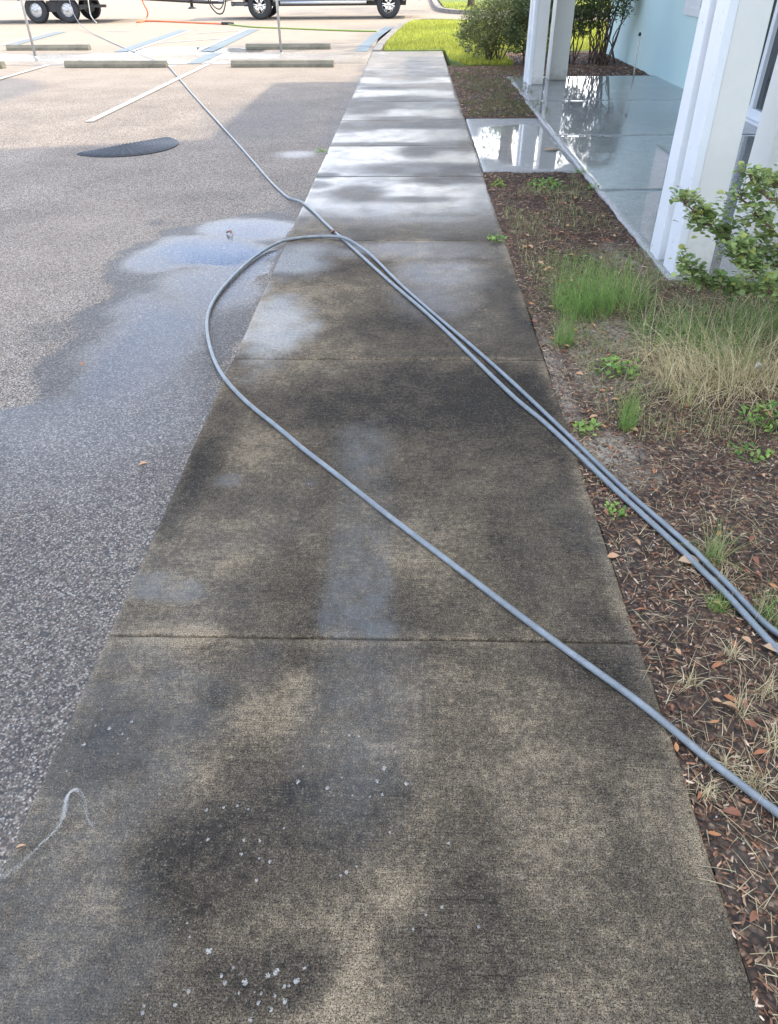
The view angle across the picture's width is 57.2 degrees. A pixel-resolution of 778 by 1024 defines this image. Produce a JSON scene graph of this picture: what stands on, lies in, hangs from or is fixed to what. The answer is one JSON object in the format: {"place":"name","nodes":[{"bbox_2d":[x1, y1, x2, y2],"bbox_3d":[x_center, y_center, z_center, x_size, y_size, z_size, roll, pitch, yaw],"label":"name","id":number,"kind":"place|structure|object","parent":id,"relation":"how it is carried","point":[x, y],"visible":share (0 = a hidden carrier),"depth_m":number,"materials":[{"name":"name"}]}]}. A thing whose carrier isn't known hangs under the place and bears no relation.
{"place":"outdoors","nodes":[
{"label":"outdoors","id":0,"kind":"place"},
{"bbox_2d":[0,52,371,65],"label":"crossing strip","id":1,"kind":"object","parent":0,"point":[170,58],"visible":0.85,"depth_m":14.96,"materials":[{"name":"concrete"}]},
{"bbox_2d":[20,0,37,56],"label":"sign post","id":2,"kind":"object","parent":1,"relation":"on","point":[28,28],"visible":0.88,"depth_m":14.91,"materials":[{"name":"metal"}]},
{"bbox_2d":[188,52,222,62],"bbox_3d":[-3.805,-9.449,14.822,0.280,0.001,2.100,1,38,1],"label":"parking line","id":3,"kind":"object","parent":1,"relation":"on","point":[205,58],"visible":1,"depth_m":14.76,"materials":[{"name":"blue paint"}]},
{"bbox_2d":[205,52,230,62],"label":"parking line","id":4,"kind":"object","parent":1,"relation":"on","point":[216,58],"visible":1,"depth_m":14.81,"materials":[{"name":"white paint"}]},
{"bbox_2d":[275,0,282,52],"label":"sign post","id":5,"kind":"object","parent":1,"relation":"on","point":[278,23],"visible":0.88,"depth_m":15.15,"materials":[{"name":"metal"}]},
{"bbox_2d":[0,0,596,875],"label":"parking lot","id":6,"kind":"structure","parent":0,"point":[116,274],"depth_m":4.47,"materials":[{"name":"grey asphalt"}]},
{"bbox_2d":[0,61,5,68],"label":"wheel stop","id":7,"kind":"object","parent":6,"relation":"on","point":[2,64],"visible":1,"depth_m":13.64,"materials":[{"name":"concrete"}]},
{"bbox_2d":[0,65,47,78],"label":"parking line","id":8,"kind":"object","parent":6,"relation":"on","point":[23,71],"visible":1,"depth_m":13.15,"materials":[{"name":"white paint"}]},
{"bbox_2d":[1,31,54,44],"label":"parking line","id":9,"kind":"object","parent":6,"relation":"on","point":[27,38],"visible":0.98,"depth_m":19.13,"materials":[{"name":"white paint"}]},
{"bbox_2d":[8,32,63,44],"bbox_3d":[-9.465,-12.788,19.233,0.250,0.001,4.361,-3,38,-3],"label":"parking line","id":10,"kind":"object","parent":6,"relation":"on","point":[36,38],"visible":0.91,"depth_m":19.11,"materials":[{"name":"white paint"}]},
{"bbox_2d":[6,44,91,50],"bbox_3d":[-7.879,-10.753,16.491,1.957,0.119,0.164,2,38,3],"label":"wheel stop","id":11,"kind":"object","parent":6,"relation":"on","point":[40,47],"visible":0.99,"depth_m":16.44,"materials":[{"name":"concrete"}]},
{"bbox_2d":[0,0,225,23],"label":"tandem trailer","id":12,"kind":"object","parent":6,"relation":"on","point":[37,11],"visible":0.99,"depth_m":23.97,"materials":[{"name":"rubber"}]},
{"bbox_2d":[64,60,168,67],"bbox_3d":[-5.216,-8.569,13.624,1.982,0.119,0.163,1,38,3],"label":"wheel stop","id":13,"kind":"object","parent":6,"relation":"on","point":[115,63],"visible":1,"depth_m":13.57,"materials":[{"name":"concrete"}]},
{"bbox_2d":[76,137,178,156],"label":"puddle","id":14,"kind":"object","parent":6,"relation":"on","point":[150,146],"visible":1,"depth_m":7.51,"materials":[{"name":"grey liquid"}]},
{"bbox_2d":[87,64,208,120],"bbox_3d":[-3.639,-6.817,11.414,0.100,0.001,6.360,1,38,2],"label":"parking line","id":15,"kind":"object","parent":6,"relation":"on","point":[137,98],"visible":1,"depth_m":10.62,"materials":[{"name":"white paint"}]},
{"bbox_2d":[114,30,186,51],"bbox_3d":[-6.077,-12.333,18.599,0.300,0.001,6.484,-1,38,0],"label":"parking line","id":16,"kind":"object","parent":6,"relation":"on","point":[150,41],"visible":1,"depth_m":18.08,"materials":[{"name":"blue paint"}]},
{"bbox_2d":[128,30,191,51],"bbox_3d":[-5.837,-12.331,18.593,0.110,0.001,6.484,-1,38,0],"label":"parking line","id":17,"kind":"object","parent":6,"relation":"on","point":[159,41],"visible":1,"depth_m":18.06,"materials":[{"name":"white paint"}]},
{"bbox_2d":[136,0,220,24],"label":"orange hose","id":18,"kind":"object","parent":6,"relation":"on","point":[141,21],"visible":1,"depth_m":24.05,"materials":[{"name":"orange rubber"}]},
{"bbox_2d":[194,29,247,51],"bbox_3d":[-4.270,-12.312,18.548,0.110,0.001,6.678,0,38,1],"label":"parking line","id":19,"kind":"object","parent":6,"relation":"on","point":[198,50],"visible":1,"depth_m":17.92,"materials":[{"name":"white paint"}]},
{"bbox_2d":[200,29,258,51],"bbox_3d":[-4.030,-12.309,18.541,0.300,0.001,6.678,0,38,1],"label":"parking line","id":20,"kind":"object","parent":6,"relation":"on","point":[228,41],"visible":1,"depth_m":17.91,"materials":[{"name":"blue paint"}]},
{"bbox_2d":[231,59,333,67],"bbox_3d":[-2.010,-8.465,13.447,1.946,0.119,0.163,1,38,3],"label":"wheel stop","id":21,"kind":"object","parent":6,"relation":"on","point":[276,63],"visible":1,"depth_m":13.39,"materials":[{"name":"concrete"}]},
{"bbox_2d":[245,43,330,49],"bbox_3d":[-2.293,-10.597,16.215,1.936,0.119,0.164,2,38,3],"label":"wheel stop","id":22,"kind":"object","parent":6,"relation":"on","point":[275,46],"visible":1,"depth_m":16.17,"materials":[{"name":"concrete"}]},
{"bbox_2d":[228,24,376,31],"bbox_3d":[-2.896,-14.458,21.294,5.948,0.040,0.550,24,44,28],"label":"green hose","id":23,"kind":"object","parent":6,"relation":"on","point":[306,28],"visible":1,"depth_m":20.86,"materials":[{"name":"rubber"}]},
{"bbox_2d":[221,22,233,24],"bbox_3d":[-5.177,-15.671,22.861,0.400,0.080,0.080,1,38,1],"label":"hose coupling","id":24,"kind":"object","parent":23,"relation":"attached to","point":[224,23],"visible":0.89,"depth_m":22.83,"materials":[{"name":"black metal"}]},
{"bbox_2d":[210,0,405,19],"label":"pickup truck","id":25,"kind":"object","parent":6,"relation":"on","point":[268,10],"visible":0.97,"depth_m":24.60,"materials":[{"name":"grey paint"}]},
{"bbox_2d":[355,27,392,50],"bbox_3d":[-0.338,-12.394,18.603,0.362,0.001,7.470,3,38,4],"label":"blue line","id":26,"kind":"object","parent":6,"relation":"on","point":[366,44],"visible":1,"depth_m":18.02,"materials":[{"name":"paint"}]},
{"bbox_2d":[373,18,464,50],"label":"lawn curb","id":27,"kind":"structure","parent":6,"relation":"on","point":[380,45],"depth_m":18.82,"materials":[{"name":"concrete"}]},
{"bbox_2d":[431,0,603,14],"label":"verge curb","id":28,"kind":"structure","parent":6,"relation":"on","point":[437,6],"depth_m":27.30,"materials":[{"name":"concrete"}]},
{"bbox_2d":[0,30,763,1023],"bbox_3d":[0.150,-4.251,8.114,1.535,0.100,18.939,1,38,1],"label":"sidewalk","id":29,"kind":"structure","parent":0,"point":[332,749],"depth_m":1.84,"materials":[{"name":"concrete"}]},
{"bbox_2d":[69,0,777,817],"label":"pressure hose","id":30,"kind":"object","parent":29,"relation":"on","point":[637,504],"visible":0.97,"depth_m":2.48,"materials":[{"name":"grey rubber"}]},
{"bbox_2d":[487,233,506,241],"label":"weed","id":31,"kind":"object","parent":29,"relation":"on","point":[494,237],"visible":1,"depth_m":4.96,"materials":[{"name":"green plant"}]},
{"bbox_2d":[606,0,777,126],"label":"building","id":32,"kind":"structure","parent":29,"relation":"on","point":[666,29],"depth_m":11.20,"materials":[{"name":"teal paint"}]},
{"bbox_2d":[383,18,605,65],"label":"lawn","id":33,"kind":"structure","parent":0,"point":[448,59],"depth_m":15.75,"materials":[{"name":"plant"}]},
{"bbox_2d":[451,0,529,60],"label":"hedge shrub","id":34,"kind":"object","parent":33,"relation":"on","point":[489,36],"visible":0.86,"depth_m":13.10,"materials":[{"name":"green plant"}]},
{"bbox_2d":[466,118,578,172],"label":"link path","id":35,"kind":"structure","parent":0,"point":[512,145],"depth_m":7.44,"materials":[{"name":"concrete"}]},
{"bbox_2d":[438,0,611,10],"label":"verge","id":36,"kind":"structure","parent":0,"point":[450,1],"depth_m":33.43,"materials":[{"name":"plant"}]},
{"bbox_2d":[467,0,474,6],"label":"broadleaf tree","id":37,"kind":"object","parent":36,"relation":"on","point":[470,2],"visible":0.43,"depth_m":29.15,"materials":[{"name":"green plant"}]},
{"bbox_2d":[448,65,649,118],"bbox_3d":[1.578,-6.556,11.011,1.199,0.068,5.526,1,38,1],"label":"bark mulch","id":38,"kind":"object","parent":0,"point":[483,94],"visible":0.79,"depth_m":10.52,"materials":[{"name":"brown wood"}]},
{"bbox_2d":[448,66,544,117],"bbox_3d":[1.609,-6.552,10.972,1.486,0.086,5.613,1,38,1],"label":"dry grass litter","id":39,"kind":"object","parent":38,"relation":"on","point":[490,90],"visible":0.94,"depth_m":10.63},
{"bbox_2d":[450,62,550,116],"bbox_3d":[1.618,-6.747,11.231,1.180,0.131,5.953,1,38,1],"label":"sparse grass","id":40,"kind":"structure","parent":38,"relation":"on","point":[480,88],"depth_m":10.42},
{"bbox_2d":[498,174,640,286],"bbox_3d":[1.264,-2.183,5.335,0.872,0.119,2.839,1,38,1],"label":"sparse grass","id":41,"kind":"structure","parent":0,"point":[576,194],"depth_m":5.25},
{"bbox_2d":[503,51,651,75],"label":"bark mulch","id":42,"kind":"object","parent":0,"point":[591,66],"visible":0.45,"depth_m":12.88,"materials":[{"name":"brown wood"}]},
{"bbox_2d":[500,0,553,62],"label":"hedge shrub","id":43,"kind":"object","parent":42,"relation":"on","point":[520,44],"visible":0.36,"depth_m":12.90,"materials":[{"name":"green plant"}]},
{"bbox_2d":[549,0,606,63],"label":"hedge shrub","id":44,"kind":"object","parent":42,"relation":"on","point":[581,25],"visible":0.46,"depth_m":13.01,"materials":[{"name":"green plant"}]},
{"bbox_2d":[580,0,638,65],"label":"hedge shrub","id":45,"kind":"object","parent":42,"relation":"on","point":[602,16],"visible":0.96,"depth_m":12.95,"materials":[{"name":"green plant"}]},
{"bbox_2d":[483,172,777,1023],"bbox_3d":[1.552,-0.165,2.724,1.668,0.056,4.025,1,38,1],"label":"bark mulch","id":46,"kind":"object","parent":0,"point":[759,847],"visible":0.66,"depth_m":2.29,"materials":[{"name":"brown wood"}]},
{"bbox_2d":[489,179,506,186],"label":"weed","id":47,"kind":"object","parent":46,"relation":"on","point":[491,184],"visible":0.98,"depth_m":6.14,"materials":[{"name":"green plant"}]},
{"bbox_2d":[527,177,566,190],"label":"weed","id":48,"kind":"object","parent":46,"relation":"on","point":[544,182],"visible":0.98,"depth_m":6.14,"materials":[{"name":"green plant"}]},
{"bbox_2d":[535,304,587,349],"bbox_3d":[0.846,-0.937,3.551,0.321,0.234,0.303,13,40,17],"label":"grass tuft","id":49,"kind":"object","parent":46,"relation":"on","point":[570,336],"visible":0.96,"depth_m":3.57,"materials":[{"name":"green plant"}]},
{"bbox_2d":[483,171,665,281],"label":"bark mulch","id":50,"kind":"object","parent":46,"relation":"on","point":[556,221],"visible":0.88,"depth_m":5.20,"materials":[{"name":"brown wood"}]},
{"bbox_2d":[560,255,600,266],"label":"weed","id":51,"kind":"object","parent":46,"relation":"on","point":[580,260],"visible":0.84,"depth_m":4.60,"materials":[{"name":"green plant"}]},
{"bbox_2d":[526,243,647,325],"bbox_3d":[1.044,-1.190,3.905,0.690,0.471,0.681,-23,43,-27],"label":"grass tuft","id":52,"kind":"object","parent":46,"relation":"on","point":[599,298],"visible":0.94,"depth_m":3.89,"materials":[{"name":"green plant"}]},
{"bbox_2d":[572,418,602,435],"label":"weed","id":53,"kind":"object","parent":46,"relation":"on","point":[586,426],"visible":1,"depth_m":2.97,"materials":[{"name":"green plant"}]},
{"bbox_2d":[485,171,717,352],"bbox_3d":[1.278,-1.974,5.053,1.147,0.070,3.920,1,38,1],"label":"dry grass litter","id":54,"kind":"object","parent":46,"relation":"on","point":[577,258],"visible":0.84,"depth_m":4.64,"materials":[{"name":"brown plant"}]},
{"bbox_2d":[607,552,619,557],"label":"fallen leaf","id":55,"kind":"object","parent":46,"relation":"on","point":[612,555],"visible":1,"depth_m":2.31,"materials":[{"name":"beige plant"}]},
{"bbox_2d":[604,501,626,519],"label":"weed","id":56,"kind":"object","parent":46,"relation":"on","point":[619,511],"visible":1,"depth_m":2.50,"materials":[{"name":"green plant"}]},
{"bbox_2d":[590,354,640,379],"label":"weed","id":57,"kind":"object","parent":46,"relation":"on","point":[631,371],"visible":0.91,"depth_m":3.32,"materials":[{"name":"green plant"}]},
{"bbox_2d":[588,250,665,317],"bbox_3d":[1.321,-1.267,3.961,0.597,0.309,0.619,1,38,1],"label":"grass tuft","id":58,"kind":"object","parent":46,"relation":"on","point":[628,287],"visible":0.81,"depth_m":3.98,"materials":[{"name":"green plant"}]},
{"bbox_2d":[615,383,652,431],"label":"grass tuft","id":59,"kind":"object","parent":46,"relation":"on","point":[625,413],"visible":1,"depth_m":2.94,"materials":[{"name":"green plant"}]},
{"bbox_2d":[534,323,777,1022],"bbox_3d":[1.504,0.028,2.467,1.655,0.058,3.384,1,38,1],"label":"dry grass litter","id":60,"kind":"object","parent":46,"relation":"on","point":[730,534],"visible":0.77,"depth_m":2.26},
{"bbox_2d":[535,241,777,359],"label":"sparse grass","id":61,"kind":"structure","parent":46,"relation":"on","point":[639,260],"depth_m":4.11,"materials":[{"name":"green plant"}]},
{"bbox_2d":[597,307,728,394],"bbox_3d":[1.248,-0.677,3.412,0.632,0.576,0.682,8,39,11],"label":"grass tuft","id":62,"kind":"object","parent":46,"relation":"on","point":[632,348],"visible":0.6,"depth_m":3.33,"materials":[{"name":"beige plant"}]},
{"bbox_2d":[594,270,746,357],"bbox_3d":[1.442,-0.933,3.683,0.779,0.573,0.741,23,44,28],"label":"grass tuft","id":63,"kind":"object","parent":46,"relation":"on","point":[663,325],"visible":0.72,"depth_m":3.64,"materials":[{"name":"green plant"}]},
{"bbox_2d":[571,271,777,446],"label":"sparse grass","id":64,"kind":"structure","parent":46,"relation":"on","point":[672,388],"depth_m":3.19,"materials":[{"name":"plant"}]},
{"bbox_2d":[674,742,678,751],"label":"fallen leaf","id":65,"kind":"object","parent":46,"relation":"on","point":[676,746],"visible":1,"depth_m":1.76,"materials":[{"name":"orange plant"}]},
{"bbox_2d":[599,287,777,454],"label":"grass tuft","id":66,"kind":"object","parent":46,"relation":"on","point":[689,375],"visible":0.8,"depth_m":3.18,"materials":[{"name":"beige plant"}]},
{"bbox_2d":[678,555,698,562],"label":"dead leaf","id":67,"kind":"object","parent":46,"relation":"on","point":[684,559],"visible":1,"depth_m":2.29,"materials":[{"name":"beige plant"}]},
{"bbox_2d":[665,660,715,698],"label":"dry grass tuft","id":68,"kind":"object","parent":46,"relation":"on","point":[689,680],"visible":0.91,"depth_m":1.91,"materials":[{"name":"beige plant"}]},
{"bbox_2d":[686,771,728,820],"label":"dry grass tuft","id":69,"kind":"object","parent":46,"relation":"on","point":[707,792],"visible":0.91,"depth_m":1.66,"materials":[{"name":"beige plant"}]},
{"bbox_2d":[707,831,721,835],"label":"fallen leaf","id":70,"kind":"object","parent":46,"relation":"on","point":[713,833],"visible":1,"depth_m":1.57,"materials":[{"name":"orange plant"}]},
{"bbox_2d":[653,285,777,391],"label":"grass tuft","id":71,"kind":"object","parent":46,"relation":"on","point":[735,340],"visible":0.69,"depth_m":3.38,"materials":[{"name":"beige plant"}]},
{"bbox_2d":[663,505,767,580],"bbox_3d":[1.037,0.094,2.265,0.343,0.242,0.299,1,38,1],"label":"grass tuft","id":72,"kind":"object","parent":46,"relation":"on","point":[713,551],"visible":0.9,"depth_m":2.29,"materials":[{"name":"plant"}]},
{"bbox_2d":[711,662,723,667],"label":"fallen leaf","id":73,"kind":"object","parent":46,"relation":"on","point":[714,665],"visible":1,"depth_m":1.97,"materials":[{"name":"brown plant"}]},
{"bbox_2d":[702,587,736,616],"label":"grass tuft","id":74,"kind":"object","parent":46,"relation":"on","point":[717,600],"visible":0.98,"depth_m":2.14,"materials":[{"name":"green plant"}]},
{"bbox_2d":[668,161,777,315],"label":"leafy shrub","id":75,"kind":"object","parent":46,"relation":"on","point":[766,285],"visible":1,"depth_m":3.25,"materials":[{"name":"green plant"}]},
{"bbox_2d":[709,557,742,593],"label":"dry grass tuft","id":76,"kind":"object","parent":46,"relation":"on","point":[727,573],"visible":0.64,"depth_m":2.23,"materials":[{"name":"plant"}]},
{"bbox_2d":[678,279,777,423],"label":"grass tuft","id":77,"kind":"object","parent":46,"relation":"on","point":[764,369],"visible":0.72,"depth_m":3.22,"materials":[{"name":"beige plant"}]},
{"bbox_2d":[698,742,758,791],"bbox_3d":[0.817,0.624,1.737,0.174,0.149,0.140,16,41,21],"label":"dry grass tuft","id":78,"kind":"object","parent":46,"relation":"on","point":[725,762],"visible":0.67,"depth_m":1.72,"materials":[{"name":"beige plant"}]},
{"bbox_2d":[722,701,736,708],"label":"fallen leaf","id":79,"kind":"object","parent":46,"relation":"on","point":[731,705],"visible":1,"depth_m":1.85,"materials":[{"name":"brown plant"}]},
{"bbox_2d":[704,632,755,672],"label":"dry grass tuft","id":80,"kind":"object","parent":46,"relation":"on","point":[734,649],"visible":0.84,"depth_m":1.99,"materials":[{"name":"beige plant"}]},
{"bbox_2d":[724,694,736,702],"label":"fallen leaf","id":81,"kind":"object","parent":46,"relation":"on","point":[731,698],"visible":0.87,"depth_m":1.86,"materials":[{"name":"brown plant"}]},
{"bbox_2d":[723,806,741,815],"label":"fallen leaf","id":82,"kind":"object","parent":46,"relation":"on","point":[733,810],"visible":1,"depth_m":1.62,"materials":[{"name":"brown plant"}]},
{"bbox_2d":[693,273,777,347],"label":"grass tuft","id":83,"kind":"object","parent":46,"relation":"on","point":[765,322],"visible":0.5,"depth_m":3.71,"materials":[{"name":"green plant"}]},
{"bbox_2d":[741,698,747,709],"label":"fallen leaf","id":84,"kind":"object","parent":46,"relation":"on","point":[745,702],"visible":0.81,"depth_m":1.85,"materials":[{"name":"brown plant"}]},
{"bbox_2d":[715,673,775,734],"bbox_3d":[0.896,0.520,1.849,0.164,0.206,0.178,-10,39,-12],"label":"dry grass tuft","id":85,"kind":"object","parent":46,"relation":"on","point":[745,698],"visible":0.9,"depth_m":1.84,"materials":[{"name":"beige plant"}]},
{"bbox_2d":[742,636,751,643],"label":"fallen leaf","id":86,"kind":"object","parent":46,"relation":"on","point":[746,638],"visible":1,"depth_m":2.03,"materials":[{"name":"beige plant"}]},
{"bbox_2d":[718,734,777,817],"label":"dry grass tuft","id":87,"kind":"object","parent":46,"relation":"on","point":[760,782],"visible":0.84,"depth_m":1.68,"materials":[{"name":"beige plant"}]},
{"bbox_2d":[727,441,774,462],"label":"weed","id":88,"kind":"object","parent":46,"relation":"on","point":[752,453],"visible":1,"depth_m":2.80,"materials":[{"name":"green plant"}]},
{"bbox_2d":[744,720,758,727],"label":"fallen leaf","id":89,"kind":"object","parent":46,"relation":"on","point":[752,723],"visible":1,"depth_m":1.80,"materials":[{"name":"brown plant"}]},
{"bbox_2d":[750,910,759,921],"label":"fallen leaf","id":90,"kind":"object","parent":46,"relation":"on","point":[754,915],"visible":1,"depth_m":1.44,"materials":[{"name":"brown plant"}]},
{"bbox_2d":[752,556,758,564],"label":"fallen leaf","id":91,"kind":"object","parent":46,"relation":"on","point":[755,559],"visible":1,"depth_m":2.28,"materials":[{"name":"brown plant"}]},
{"bbox_2d":[737,400,777,433],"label":"weed","id":92,"kind":"object","parent":46,"relation":"on","point":[757,409],"visible":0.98,"depth_m":3.00,"materials":[{"name":"green plant"}]},
{"bbox_2d":[753,749,766,754],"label":"fallen leaf","id":93,"kind":"object","parent":46,"relation":"on","point":[759,751],"visible":1,"depth_m":1.75,"materials":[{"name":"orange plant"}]},
{"bbox_2d":[746,663,777,703],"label":"dry grass tuft","id":94,"kind":"object","parent":46,"relation":"on","point":[767,687],"visible":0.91,"depth_m":1.89,"materials":[{"name":"beige plant"}]},
{"bbox_2d":[748,572,777,630],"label":"grass tuft","id":95,"kind":"object","parent":46,"relation":"on","point":[770,611],"visible":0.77,"depth_m":2.10,"materials":[{"name":"green plant"}]},
{"bbox_2d":[748,714,777,761],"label":"dry grass tuft","id":96,"kind":"object","parent":46,"relation":"on","point":[775,742],"visible":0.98,"depth_m":1.76,"materials":[{"name":"beige plant"}]},
{"bbox_2d":[763,642,777,651],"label":"dead leaf","id":97,"kind":"object","parent":46,"relation":"on","point":[769,646],"visible":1,"depth_m":2.00,"materials":[{"name":"beige plant"}]},
{"bbox_2d":[508,76,777,281],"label":"porch floor","id":98,"kind":"structure","parent":0,"point":[612,136],"depth_m":7.79,"materials":[{"name":"concrete"}]},
{"bbox_2d":[523,0,550,84],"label":"porch column","id":99,"kind":"structure","parent":98,"relation":"on","point":[538,23],"depth_m":10.81,"materials":[{"name":"white paint"}]},
{"bbox_2d":[545,0,574,80],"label":"porch column","id":100,"kind":"structure","parent":98,"relation":"on","point":[560,39],"depth_m":11.20,"materials":[{"name":"white paint"}]},
{"bbox_2d":[633,32,640,75],"bbox_3d":[4.045,-7.467,11.664,0.047,0.634,0.047,-30,47,-33],"label":"riser pipe","id":101,"kind":"object","parent":98,"relation":"on","point":[639,34],"visible":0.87,"depth_m":11.63,"materials":[{"name":"white paint"}]},
{"bbox_2d":[650,0,773,274],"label":"porch column","id":102,"kind":"structure","parent":98,"relation":"on","point":[728,44],"depth_m":3.95,"materials":[{"name":"white paint"}]},
{"bbox_2d":[731,55,777,246],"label":"porch column","id":103,"kind":"structure","parent":98,"relation":"on","point":[764,151],"depth_m":4.53,"materials":[{"name":"white paint"}]}
]}

